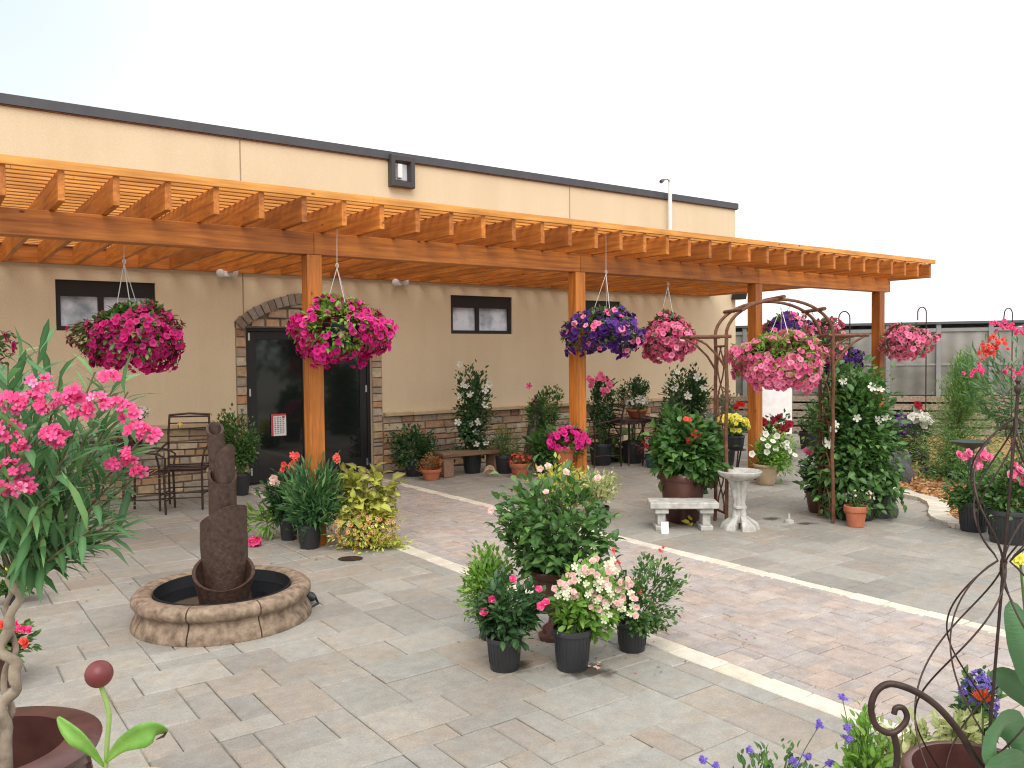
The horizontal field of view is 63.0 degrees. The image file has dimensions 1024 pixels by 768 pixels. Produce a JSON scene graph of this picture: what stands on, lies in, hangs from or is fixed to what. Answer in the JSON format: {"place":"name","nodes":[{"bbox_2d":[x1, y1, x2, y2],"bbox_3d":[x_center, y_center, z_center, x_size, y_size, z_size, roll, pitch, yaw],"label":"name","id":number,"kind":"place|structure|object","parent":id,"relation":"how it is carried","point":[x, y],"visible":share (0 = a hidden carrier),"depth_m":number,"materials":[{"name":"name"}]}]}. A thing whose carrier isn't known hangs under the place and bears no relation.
{"place":"outdoors","nodes":[
{"label":"outdoors","id":0,"kind":"place"},
{"bbox_2d":[0,427,1020,767],"bbox_3d":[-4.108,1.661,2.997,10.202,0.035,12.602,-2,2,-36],"label":"patio paving","id":1,"kind":"structure","parent":0,"point":[394,622],"depth_m":4.32,"materials":[{"name":"stone"}]},
{"bbox_2d":[0,619,42,687],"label":"potted geranium","id":2,"kind":"object","parent":1,"relation":"on","point":[23,629],"visible":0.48,"depth_m":4.37,"materials":[{"name":"pink plant"}]},
{"bbox_2d":[0,565,47,605],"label":"potted flowers","id":3,"kind":"object","parent":1,"relation":"on","point":[3,588],"visible":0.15,"depth_m":5.82,"materials":[{"name":"green plant"}]},
{"bbox_2d":[0,319,163,767],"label":"oleander tree","id":4,"kind":"object","parent":1,"relation":"on","point":[35,531],"visible":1,"depth_m":2.20,"materials":[{"name":"green plant"}]},
{"bbox_2d":[57,660,167,767],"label":"bud ornament","id":5,"kind":"object","parent":1,"relation":"on","point":[98,674],"visible":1,"depth_m":1.73,"materials":[{"name":"ceramic"}]},
{"bbox_2d":[116,430,175,514],"bbox_3d":[-4.086,0.946,9.344,0.536,0.977,0.530,-1,2,-10],"label":"bistro chair","id":6,"kind":"object","parent":1,"relation":"on","point":[164,472],"visible":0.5,"depth_m":9.36,"materials":[{"name":"metal"}]},
{"bbox_2d":[155,412,209,510],"bbox_3d":[-3.776,0.882,9.667,0.530,1.077,0.536,-1,2,-9],"label":"bistro chair","id":7,"kind":"object","parent":1,"relation":"on","point":[188,467],"visible":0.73,"depth_m":9.81,"materials":[{"name":"metal"}]},
{"bbox_2d":[130,422,311,646],"bbox_3d":[-1.903,0.904,5.483,1.129,1.270,1.129,-2,2,-36],"label":"fountain","id":8,"kind":"object","parent":1,"relation":"on","point":[225,591],"visible":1,"depth_m":5.40,"materials":[{"name":"stone"}]},
{"bbox_2d":[210,403,263,495],"bbox_3d":[-3.434,0.806,10.437,0.687,1.169,0.637,-2,2,-36],"label":"potted shrub","id":9,"kind":"object","parent":1,"relation":"on","point":[243,443],"visible":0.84,"depth_m":10.39,"materials":[{"name":"green plant"}]},
{"bbox_2d":[244,500,284,546],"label":"trailing plant","id":10,"kind":"object","parent":1,"relation":"on","point":[256,540],"visible":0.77,"depth_m":7.82,"materials":[{"name":"green plant"}]},
{"bbox_2d":[253,454,300,540],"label":"potted rose","id":11,"kind":"object","parent":1,"relation":"on","point":[287,531],"visible":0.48,"depth_m":7.79,"materials":[{"name":"plant"}]},
{"bbox_2d":[271,451,356,549],"bbox_3d":[-1.728,1.026,7.516,0.792,0.887,0.754,-2,2,-36],"label":"potted oleander","id":12,"kind":"object","parent":1,"relation":"on","point":[309,510],"visible":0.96,"depth_m":7.40,"materials":[{"name":"plant"}]},
{"bbox_2d":[321,462,409,547],"bbox_3d":[-1.336,1.076,7.527,0.742,0.778,0.657,0,2,25],"label":"potted coleus","id":13,"kind":"object","parent":1,"relation":"on","point":[352,479],"visible":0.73,"depth_m":7.46,"materials":[{"name":"yellow plant"}]},
{"bbox_2d":[325,489,406,554],"bbox_3d":[-1.287,1.272,7.512,0.702,0.695,0.696,0,2,15],"label":"calibrachoa","id":14,"kind":"object","parent":1,"relation":"on","point":[362,529],"visible":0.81,"depth_m":7.36,"materials":[{"name":"yellow plant"}]},
{"bbox_2d":[0,93,746,503],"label":"garden centre building","id":15,"kind":"structure","parent":1,"relation":"on","point":[242,353],"depth_m":11.85,"materials":[{"name":"paint"}]},
{"bbox_2d":[55,279,154,330],"bbox_3d":[-4.935,-0.945,10.169,1.104,0.600,0.070,-2,2,-36],"label":"window","id":16,"kind":"structure","parent":15,"relation":"in","point":[76,300],"depth_m":10.05,"materials":[{"name":"black glass"}]},
{"bbox_2d":[248,332,304,482],"bbox_3d":[-3.188,0.308,11.485,0.858,2.041,0.053,-2,2,-36],"label":"door","id":17,"kind":"structure","parent":15,"relation":"in","point":[276,379],"depth_m":11.44,"materials":[{"name":"black glass"}]},
{"bbox_2d":[271,414,285,435],"bbox_3d":[-3.196,0.560,11.456,0.210,0.300,0.006,-2,2,-36],"label":"door notice","id":18,"kind":"object","parent":17,"relation":"attached to","point":[278,424],"depth_m":11.45,"materials":[{"name":"white paper"}]},
{"bbox_2d":[323,347,367,472],"bbox_3d":[-2.481,0.283,11.996,0.858,2.041,0.053,-2,2,-36],"label":"door","id":19,"kind":"structure","parent":15,"relation":"in","point":[345,387],"depth_m":12.06,"materials":[{"name":"black glass"}]},
{"bbox_2d":[451,295,510,333],"bbox_3d":[-0.511,-1.099,13.360,1.171,0.600,0.070,-2,2,-36],"label":"window","id":20,"kind":"structure","parent":15,"relation":"in","point":[469,314],"depth_m":13.34,"materials":[{"name":"black glass"}]},
{"bbox_2d":[585,300,618,325],"bbox_3d":[1.431,-1.167,14.762,1.196,0.600,0.070,-2,2,-36],"label":"window","id":21,"kind":"structure","parent":15,"relation":"in","point":[588,304],"depth_m":14.78,"materials":[{"name":"black glass"}]},
{"bbox_2d":[659,179,671,229],"bbox_3d":[2.844,-2.821,15.444,0.074,1.948,0.431,1,2,36],"label":"roof mast","id":22,"kind":"object","parent":15,"relation":"on","point":[669,203],"visible":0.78,"depth_m":15.54,"materials":[{"name":"white metal"}]},
{"bbox_2d":[370,533,412,549],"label":"trailing plant","id":23,"kind":"object","parent":1,"relation":"on","point":[392,543],"visible":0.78,"depth_m":7.43,"materials":[{"name":"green plant"}]},
{"bbox_2d":[0,154,935,544],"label":"pergola","id":24,"kind":"object","parent":1,"relation":"on","point":[90,214],"visible":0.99,"depth_m":8.46,"materials":[{"name":"brown wood"}]},
{"bbox_2d":[0,330,17,365],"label":"hanging basket","id":25,"kind":"object","parent":24,"relation":"hanging from","point":[6,336],"visible":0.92,"depth_m":6.98,"materials":[{"name":"pink plant"}]},
{"bbox_2d":[64,259,186,374],"bbox_3d":[-3.104,-0.596,6.711,0.912,1.050,0.838,-1,2,-13],"label":"hanging basket","id":26,"kind":"object","parent":24,"relation":"hanging from","point":[133,327],"visible":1,"depth_m":6.55,"materials":[{"name":"pink plant"}]},
{"bbox_2d":[285,263,398,369],"bbox_3d":[-1.530,-0.755,7.346,0.968,1.268,1.043,-2,2,-36],"label":"hanging basket","id":27,"kind":"object","parent":24,"relation":"hanging from","point":[349,325],"visible":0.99,"depth_m":7.17,"materials":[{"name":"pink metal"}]},
{"bbox_2d":[543,422,593,463],"bbox_3d":[0.626,0.651,9.300,0.580,0.480,0.446,0,2,12],"label":"post planter","id":28,"kind":"object","parent":24,"relation":"attached to","point":[559,442],"visible":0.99,"depth_m":9.21,"materials":[{"name":"ceramic"}]},
{"bbox_2d":[559,270,646,359],"bbox_3d":[0.971,-0.963,9.171,0.948,1.415,0.910,-1,2,-7],"label":"hanging basket","id":29,"kind":"object","parent":24,"relation":"hanging from","point":[612,332],"visible":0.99,"depth_m":9.00,"materials":[{"name":"purple plant"}]},
{"bbox_2d":[640,283,702,363],"bbox_3d":[1.901,-0.754,10.305,0.786,1.029,0.836,-2,2,-36],"label":"hanging basket","id":30,"kind":"object","parent":24,"relation":"hanging from","point":[667,328],"visible":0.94,"depth_m":10.10,"materials":[{"name":"pink plant"}]},
{"bbox_2d":[762,303,817,350],"bbox_3d":[3.765,-0.804,11.398,0.883,0.844,0.940,-2,2,-36],"label":"hanging basket","id":31,"kind":"object","parent":24,"relation":"hanging from","point":[794,320],"visible":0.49,"depth_m":11.16,"materials":[{"name":"purple metal"}]},
{"bbox_2d":[807,312,850,363],"bbox_3d":[4.442,-0.796,11.983,0.720,1.051,0.702,-1,2,-2],"label":"hanging basket","id":32,"kind":"object","parent":24,"relation":"hanging from","point":[823,324],"visible":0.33,"depth_m":11.87,"materials":[{"name":"pink metal"}]},
{"bbox_2d":[455,539,524,640],"bbox_3d":[-0.118,1.236,5.037,0.430,0.596,0.411,-2,2,-36],"label":"potted shrub","id":33,"kind":"object","parent":1,"relation":"on","point":[490,563],"visible":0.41,"depth_m":5.00,"materials":[{"name":"green plant"}]},
{"bbox_2d":[464,564,556,673],"bbox_3d":[0.008,1.258,4.541,0.465,0.582,0.453,1,2,31],"label":"potted rose","id":34,"kind":"object","parent":1,"relation":"on","point":[506,626],"visible":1,"depth_m":4.48,"materials":[{"name":"plant"}]},
{"bbox_2d":[484,454,625,642],"bbox_3d":[0.230,0.977,5.007,0.808,1.109,0.874,-2,2,-36],"label":"potted hibiscus","id":35,"kind":"object","parent":1,"relation":"on","point":[536,524],"visible":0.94,"depth_m":4.93,"materials":[{"name":"plant"}]},
{"bbox_2d":[572,666,609,675],"bbox_3d":[0.419,1.540,4.491,0.389,0.001,0.365,-2,2,-36],"label":"stain","id":36,"kind":"object","parent":1,"relation":"on","point":[591,670],"visible":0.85,"depth_m":4.48,"materials":[{"name":"grey"}]},
{"bbox_2d":[545,550,639,673],"bbox_3d":[0.443,1.224,4.534,0.469,0.642,0.468,-2,2,-36],"label":"potted bougainvillea","id":37,"kind":"object","parent":1,"relation":"on","point":[589,602],"visible":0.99,"depth_m":4.46,"materials":[{"name":"plant"}]},
{"bbox_2d":[611,546,691,653],"bbox_3d":[0.768,1.217,4.817,0.494,0.631,0.440,1,2,31],"label":"potted shrub","id":38,"kind":"object","parent":1,"relation":"on","point":[632,632],"visible":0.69,"depth_m":4.76,"materials":[{"name":"green plant"}]},
{"bbox_2d":[699,718,834,767],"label":"violet verbena","id":39,"kind":"object","parent":1,"relation":"on","point":[767,763],"visible":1,"depth_m":2.57,"materials":[{"name":"purple plant"}]},
{"bbox_2d":[884,451,914,483],"bbox_3d":[4.848,1.103,10.823,0.564,0.470,0.386,-1,2,0],"label":"boulder","id":40,"kind":"object","parent":1,"relation":"on","point":[908,475],"visible":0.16,"depth_m":10.65,"materials":[{"name":"grey stone"}]},
{"bbox_2d":[867,680,984,767],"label":"iron scroll stand","id":41,"kind":"object","parent":1,"relation":"on","point":[943,712],"visible":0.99,"depth_m":2.00,"materials":[{"name":"brown metal"}]},
{"bbox_2d":[893,487,987,530],"bbox_3d":[4.552,1.350,9.046,0.804,0.060,2.875,-1,2,-7],"label":"garden edging","id":42,"kind":"object","parent":1,"relation":"on","point":[937,511],"visible":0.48,"depth_m":8.90,"materials":[{"name":"stone"}]},
{"bbox_2d":[903,347,1018,482],"bbox_3d":[5.963,0.462,10.991,1.684,1.909,1.599,-2,2,-36],"label":"potted conifer","id":43,"kind":"object","parent":1,"relation":"on","point":[951,459],"visible":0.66,"depth_m":10.95,"materials":[{"name":"plant"}]},
{"bbox_2d":[900,601,1023,767],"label":"flower urn","id":44,"kind":"object","parent":1,"relation":"on","point":[1007,725],"visible":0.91,"depth_m":2.21,"materials":[{"name":"plant"}]},
{"bbox_2d":[872,706,937,767],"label":"variegated ivy","id":45,"kind":"object","parent":44,"relation":"in","point":[909,741],"visible":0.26,"depth_m":2.53,"materials":[{"name":"yellow plant"}]},
{"bbox_2d":[930,706,988,743],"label":"variegated ivy","id":46,"kind":"object","parent":44,"relation":"in","point":[970,728],"visible":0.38,"depth_m":2.49,"materials":[{"name":"yellow plant"}]},
{"bbox_2d":[914,375,1023,767],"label":"wire trellis","id":47,"kind":"object","parent":44,"relation":"in","point":[1002,573],"visible":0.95,"depth_m":2.20,"materials":[{"name":"metal"}]},
{"bbox_2d":[947,664,1007,743],"bbox_3d":[1.447,1.010,2.594,0.166,0.279,0.150,1,2,33],"label":"lobelia","id":48,"kind":"object","parent":44,"relation":"in","point":[984,683],"visible":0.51,"depth_m":2.58,"materials":[{"name":"purple plant"}]},
{"bbox_2d":[972,688,994,743],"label":"red flower","id":49,"kind":"object","parent":44,"relation":"in","point":[978,696],"visible":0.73,"depth_m":2.40,"materials":[{"name":"plant"}]},
{"bbox_2d":[1011,552,1023,606],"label":"yellow flower","id":50,"kind":"object","parent":44,"relation":"in","point":[1018,560],"visible":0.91,"depth_m":2.45,"materials":[{"name":"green plant"}]},
{"bbox_2d":[900,436,1023,518],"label":"mulch","id":51,"kind":"object","parent":1,"relation":"on","point":[940,481],"visible":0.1,"depth_m":13.36,"materials":[{"name":"brown wood"}]},
{"bbox_2d":[885,409,916,451],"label":"potted flowers","id":52,"kind":"object","parent":51,"relation":"on","point":[896,416],"visible":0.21,"depth_m":13.68,"materials":[{"name":"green plant"}]},
{"bbox_2d":[899,401,939,465],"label":"potted flowers","id":53,"kind":"object","parent":51,"relation":"on","point":[915,416],"visible":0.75,"depth_m":12.23,"materials":[{"name":"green plant"}]},
{"bbox_2d":[917,307,926,437],"bbox_3d":[6.296,0.009,12.848,0.148,2.389,0.018,-1,2,0],"label":"shepherd hook","id":54,"kind":"object","parent":51,"relation":"on","point":[925,359],"visible":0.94,"depth_m":12.84,"materials":[{"name":"metal"}]},
{"bbox_2d":[877,322,941,361],"bbox_3d":[5.958,-0.636,12.610,0.836,0.608,0.855,-2,2,-36],"label":"hanging basket","id":55,"kind":"object","parent":54,"relation":"hanging from","point":[904,341],"visible":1,"depth_m":12.38,"materials":[{"name":"plant"}]},
{"bbox_2d":[950,439,990,481],"bbox_3d":[5.286,0.991,9.641,0.416,0.663,0.416,-2,2,-36],"label":"birdbath","id":56,"kind":"object","parent":51,"relation":"on","point":[972,445],"visible":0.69,"depth_m":9.61,"materials":[{"name":"grey stone"}]},
{"bbox_2d":[947,318,1023,492],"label":"potted oleander","id":57,"kind":"object","parent":51,"relation":"on","point":[987,382],"visible":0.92,"depth_m":9.70,"materials":[{"name":"plant"}]},
{"bbox_2d":[0,0,1023,326],"label":"sky","id":58,"kind":"structure","parent":0,"point":[889,127],"materials":[{"name":"white"}]},
{"bbox_2d":[249,478,1023,748],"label":"path paving","id":59,"kind":"structure","parent":0,"point":[804,635],"depth_m":5.17,"materials":[{"name":"brick"}]},
{"bbox_2d":[382,417,1023,629],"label":"patio paving","id":60,"kind":"structure","parent":0,"point":[911,556],"depth_m":7.53,"materials":[{"name":"stone"}]},
{"bbox_2d":[385,423,446,476],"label":"potted shrub","id":61,"kind":"object","parent":60,"relation":"on","point":[421,447],"visible":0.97,"depth_m":11.91,"materials":[{"name":"green plant"}]},
{"bbox_2d":[416,452,443,480],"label":"potted flowers","id":62,"kind":"object","parent":60,"relation":"on","point":[432,472],"visible":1,"depth_m":11.53,"materials":[{"name":"orange ceramic"}]},
{"bbox_2d":[432,447,508,477],"bbox_3d":[-0.586,1.130,12.108,1.098,0.347,0.340,-2,2,-32],"label":"wooden bench","id":63,"kind":"object","parent":60,"relation":"on","point":[447,463],"visible":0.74,"depth_m":11.88,"materials":[{"name":"brown wood"}]},
{"bbox_2d":[448,359,501,473],"bbox_3d":[-0.544,0.463,12.233,0.742,1.673,0.724,-2,2,-36],"label":"potted mandevilla","id":64,"kind":"object","parent":60,"relation":"on","point":[471,433],"visible":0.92,"depth_m":12.13,"materials":[{"name":"plant"}]},
{"bbox_2d":[489,423,525,473],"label":"potted shrub","id":65,"kind":"object","parent":60,"relation":"on","point":[502,466],"visible":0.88,"depth_m":12.13,"materials":[{"name":"green plant"}]},
{"bbox_2d":[507,450,535,477],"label":"potted flowers","id":66,"kind":"object","parent":60,"relation":"on","point":[517,467],"visible":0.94,"depth_m":11.70,"materials":[{"name":"orange ceramic"}]},
{"bbox_2d":[522,395,544,470],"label":"potted shrub","id":67,"kind":"object","parent":60,"relation":"on","point":[529,428],"visible":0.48,"depth_m":12.55,"materials":[{"name":"green plant"}]},
{"bbox_2d":[521,424,559,476],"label":"potted shrub","id":68,"kind":"object","parent":60,"relation":"on","point":[538,444],"visible":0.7,"depth_m":11.72,"materials":[{"name":"green plant"}]},
{"bbox_2d":[524,382,566,468],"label":"potted shrub","id":69,"kind":"object","parent":60,"relation":"on","point":[542,399],"visible":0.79,"depth_m":12.52,"materials":[{"name":"green plant"}]},
{"bbox_2d":[524,452,589,518],"bbox_3d":[0.512,1.067,8.792,0.624,0.672,0.720,-2,2,-36],"label":"potted shrub","id":70,"kind":"object","parent":60,"relation":"on","point":[552,473],"visible":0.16,"depth_m":8.73,"materials":[{"name":"green plant"}]},
{"bbox_2d":[569,465,622,521],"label":"potted shrub","id":71,"kind":"object","parent":60,"relation":"on","point":[604,491],"visible":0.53,"depth_m":8.56,"materials":[{"name":"green plant"}]},
{"bbox_2d":[586,371,619,465],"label":"potted shrub","id":72,"kind":"object","parent":60,"relation":"on","point":[599,389],"visible":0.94,"depth_m":12.88,"materials":[{"name":"green plant"}]},
{"bbox_2d":[586,404,624,467],"bbox_3d":[1.417,0.782,12.925,0.536,0.947,0.530,-1,2,-16],"label":"bistro chair","id":73,"kind":"object","parent":60,"relation":"on","point":[596,436],"visible":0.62,"depth_m":12.75,"materials":[{"name":"metal"}]},
{"bbox_2d":[587,427,648,460],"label":"hosta","id":74,"kind":"object","parent":60,"relation":"on","point":[613,441],"visible":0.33,"depth_m":13.43,"materials":[{"name":"green plant"}]},
{"bbox_2d":[608,416,652,465],"bbox_3d":[1.833,0.892,13.085,0.740,0.717,0.740,-2,2,-36],"label":"bistro table","id":75,"kind":"object","parent":60,"relation":"on","point":[628,420],"visible":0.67,"depth_m":12.86,"materials":[{"name":"metal"}]},
{"bbox_2d":[623,394,649,417],"bbox_3d":[1.962,0.333,13.087,0.429,0.398,0.427,-2,2,-36],"label":"flower bowl","id":76,"kind":"object","parent":75,"relation":"on","point":[634,413],"visible":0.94,"depth_m":12.99,"materials":[{"name":"ceramic"}]},
{"bbox_2d":[616,374,649,463],"bbox_3d":[1.901,0.539,13.191,0.534,1.403,0.612,-2,2,-36],"label":"topiary ball","id":77,"kind":"object","parent":60,"relation":"on","point":[639,390],"visible":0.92,"depth_m":13.05,"materials":[{"name":"plant"}]},
{"bbox_2d":[646,392,703,448],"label":"potted shrub","id":78,"kind":"object","parent":60,"relation":"on","point":[660,420],"visible":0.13,"depth_m":12.41,"materials":[{"name":"green plant"}]},
{"bbox_2d":[647,498,718,530],"bbox_3d":[1.665,1.273,8.164,0.654,0.276,0.300,-1,2,3],"label":"concrete bench","id":79,"kind":"object","parent":60,"relation":"on","point":[704,507],"visible":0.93,"depth_m":8.05,"materials":[{"name":"white concrete"}]},
{"bbox_2d":[657,362,713,420],"bbox_3d":[2.727,0.442,13.129,0.893,1.583,0.826,-1,2,2],"label":"potted mandevilla","id":80,"kind":"object","parent":60,"relation":"on","point":[695,390],"visible":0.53,"depth_m":13.02,"materials":[{"name":"plant"}]},
{"bbox_2d":[640,402,739,524],"bbox_3d":[1.802,0.793,8.474,0.901,1.212,0.905,-2,2,-36],"label":"potted hibiscus","id":81,"kind":"object","parent":60,"relation":"on","point":[686,456],"visible":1,"depth_m":8.32,"materials":[{"name":"green plant"}]},
{"bbox_2d":[700,386,747,465],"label":"potted flowers","id":82,"kind":"object","parent":60,"relation":"on","point":[735,407],"visible":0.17,"depth_m":12.71,"materials":[{"name":"green plant"}]},
{"bbox_2d":[723,449,745,495],"bbox_3d":[2.620,1.054,9.818,0.278,0.588,0.262,-2,2,-36],"label":"plant stand","id":83,"kind":"object","parent":60,"relation":"on","point":[738,460],"visible":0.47,"depth_m":9.73,"materials":[{"name":"metal"}]},
{"bbox_2d":[717,413,750,449],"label":"potted flowers","id":84,"kind":"object","parent":83,"relation":"on","point":[740,423],"visible":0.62,"depth_m":9.71,"materials":[{"name":"yellow plant"}]},
{"bbox_2d":[717,468,761,531],"bbox_3d":[2.217,1.122,8.139,0.423,0.567,0.423,-2,2,-36],"label":"birdbath","id":85,"kind":"object","parent":60,"relation":"on","point":[739,479],"visible":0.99,"depth_m":8.08,"materials":[{"name":"stone"}]},
{"bbox_2d":[680,295,868,522],"bbox_3d":[2.662,0.259,8.394,1.872,2.269,0.634,-1,2,-11],"label":"garden arbor","id":86,"kind":"object","parent":60,"relation":"on","point":[738,310],"visible":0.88,"depth_m":8.30,"materials":[{"name":"metal"}]},
{"bbox_2d":[723,307,829,395],"bbox_3d":[2.658,-0.326,8.287,1.028,0.877,0.983,-2,2,-36],"label":"hanging basket","id":87,"kind":"object","parent":86,"relation":"hanging from","point":[797,361],"visible":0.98,"depth_m":8.05,"materials":[{"name":"pink plant"}]},
{"bbox_2d":[747,422,804,485],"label":"potted impatiens","id":88,"kind":"object","parent":60,"relation":"on","point":[768,464],"visible":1,"depth_m":10.73,"materials":[{"name":"plant"}]},
{"bbox_2d":[762,387,791,433],"bbox_3d":[5.577,0.421,17.622,0.632,1.264,0.050,-1,2,0],"label":"white panel","id":89,"kind":"object","parent":60,"relation":"on","point":[774,402],"visible":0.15,"depth_m":17.60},
{"bbox_2d":[762,408,797,465],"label":"potted geranium","id":90,"kind":"object","parent":60,"relation":"on","point":[781,426],"visible":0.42,"depth_m":12.21,"materials":[{"name":"plant"}]},
{"bbox_2d":[796,395,827,448],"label":"potted shrub","id":91,"kind":"object","parent":60,"relation":"on","point":[803,433],"visible":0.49,"depth_m":14.69,"materials":[{"name":"green plant"}]},
{"bbox_2d":[795,437,838,513],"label":"potted flowers","id":92,"kind":"object","parent":60,"relation":"on","point":[812,508],"visible":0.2,"depth_m":8.87,"materials":[{"name":"green plant"}]},
{"bbox_2d":[838,311,850,376],"bbox_3d":[4.793,0.097,12.064,0.176,2.299,0.018,-1,2,0],"label":"shepherd hook","id":93,"kind":"object","parent":60,"relation":"on","point":[849,332],"visible":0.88,"depth_m":12.03,"materials":[{"name":"metal"}]},
{"bbox_2d":[824,344,864,375],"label":"hanging basket","id":94,"kind":"object","parent":93,"relation":"hanging from","point":[858,357],"visible":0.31,"depth_m":12.21,"materials":[{"name":"plant"}]},
{"bbox_2d":[840,486,875,527],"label":"potted flowers","id":95,"kind":"object","parent":60,"relation":"on","point":[856,512],"visible":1,"depth_m":8.12,"materials":[{"name":"orange ceramic"}]},
{"bbox_2d":[791,354,926,521],"bbox_3d":[3.567,0.568,8.649,1.249,1.777,1.142,-2,2,-36],"label":"potted mandevilla","id":96,"kind":"object","parent":60,"relation":"on","point":[862,431],"visible":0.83,"depth_m":8.46,"materials":[{"name":"plant"}]},
{"bbox_2d":[736,320,1023,435],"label":"greenhouse","id":97,"kind":"object","parent":60,"relation":"on","point":[908,381],"visible":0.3,"depth_m":16.95,"materials":[{"name":"metal"}]},
{"bbox_2d":[874,495,898,518],"bbox_3d":[3.743,1.276,8.667,0.410,0.243,0.285,-1,2,0],"label":"boulder","id":98,"kind":"object","parent":60,"relation":"on","point":[884,515],"visible":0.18,"depth_m":8.53,"materials":[{"name":"grey stone"}]},
{"bbox_2d":[933,447,1003,532],"bbox_3d":[4.389,0.986,7.941,0.654,0.805,0.610,-2,2,-36],"label":"potted rose","id":99,"kind":"object","parent":60,"relation":"on","point":[963,503],"visible":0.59,"depth_m":7.85,"materials":[{"name":"plant"}]},
{"bbox_2d":[968,442,1023,545],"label":"potted rose","id":100,"kind":"object","parent":60,"relation":"on","point":[995,516],"visible":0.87,"depth_m":7.35,"materials":[{"name":"plant"}]},
{"bbox_2d":[827,693,893,767],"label":"leafy perennial","id":101,"kind":"object","parent":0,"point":[860,752],"visible":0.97,"depth_m":2.48,"materials":[{"name":"green plant"}]},
{"bbox_2d":[891,395,1023,420],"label":"ground","id":102,"kind":"structure","parent":0,"point":[971,419],"depth_m":21.53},
{"bbox_2d":[249,487,933,741],"bbox_3d":[0.092,1.514,6.019,0.156,0.035,12.580,-2,2,-36],"label":"path border","id":103,"kind":"object","parent":102,"relation":"on","point":[799,695],"visible":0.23,"depth_m":4.50,"materials":[{"name":"stone"}]},
{"bbox_2d":[367,474,1005,636],"bbox_3d":[1.522,1.464,7.051,0.156,0.035,12.578,-2,2,-36],"label":"path border","id":104,"kind":"object","parent":102,"relation":"on","point":[900,607],"visible":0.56,"depth_m":6.29,"materials":[{"name":"stone"}]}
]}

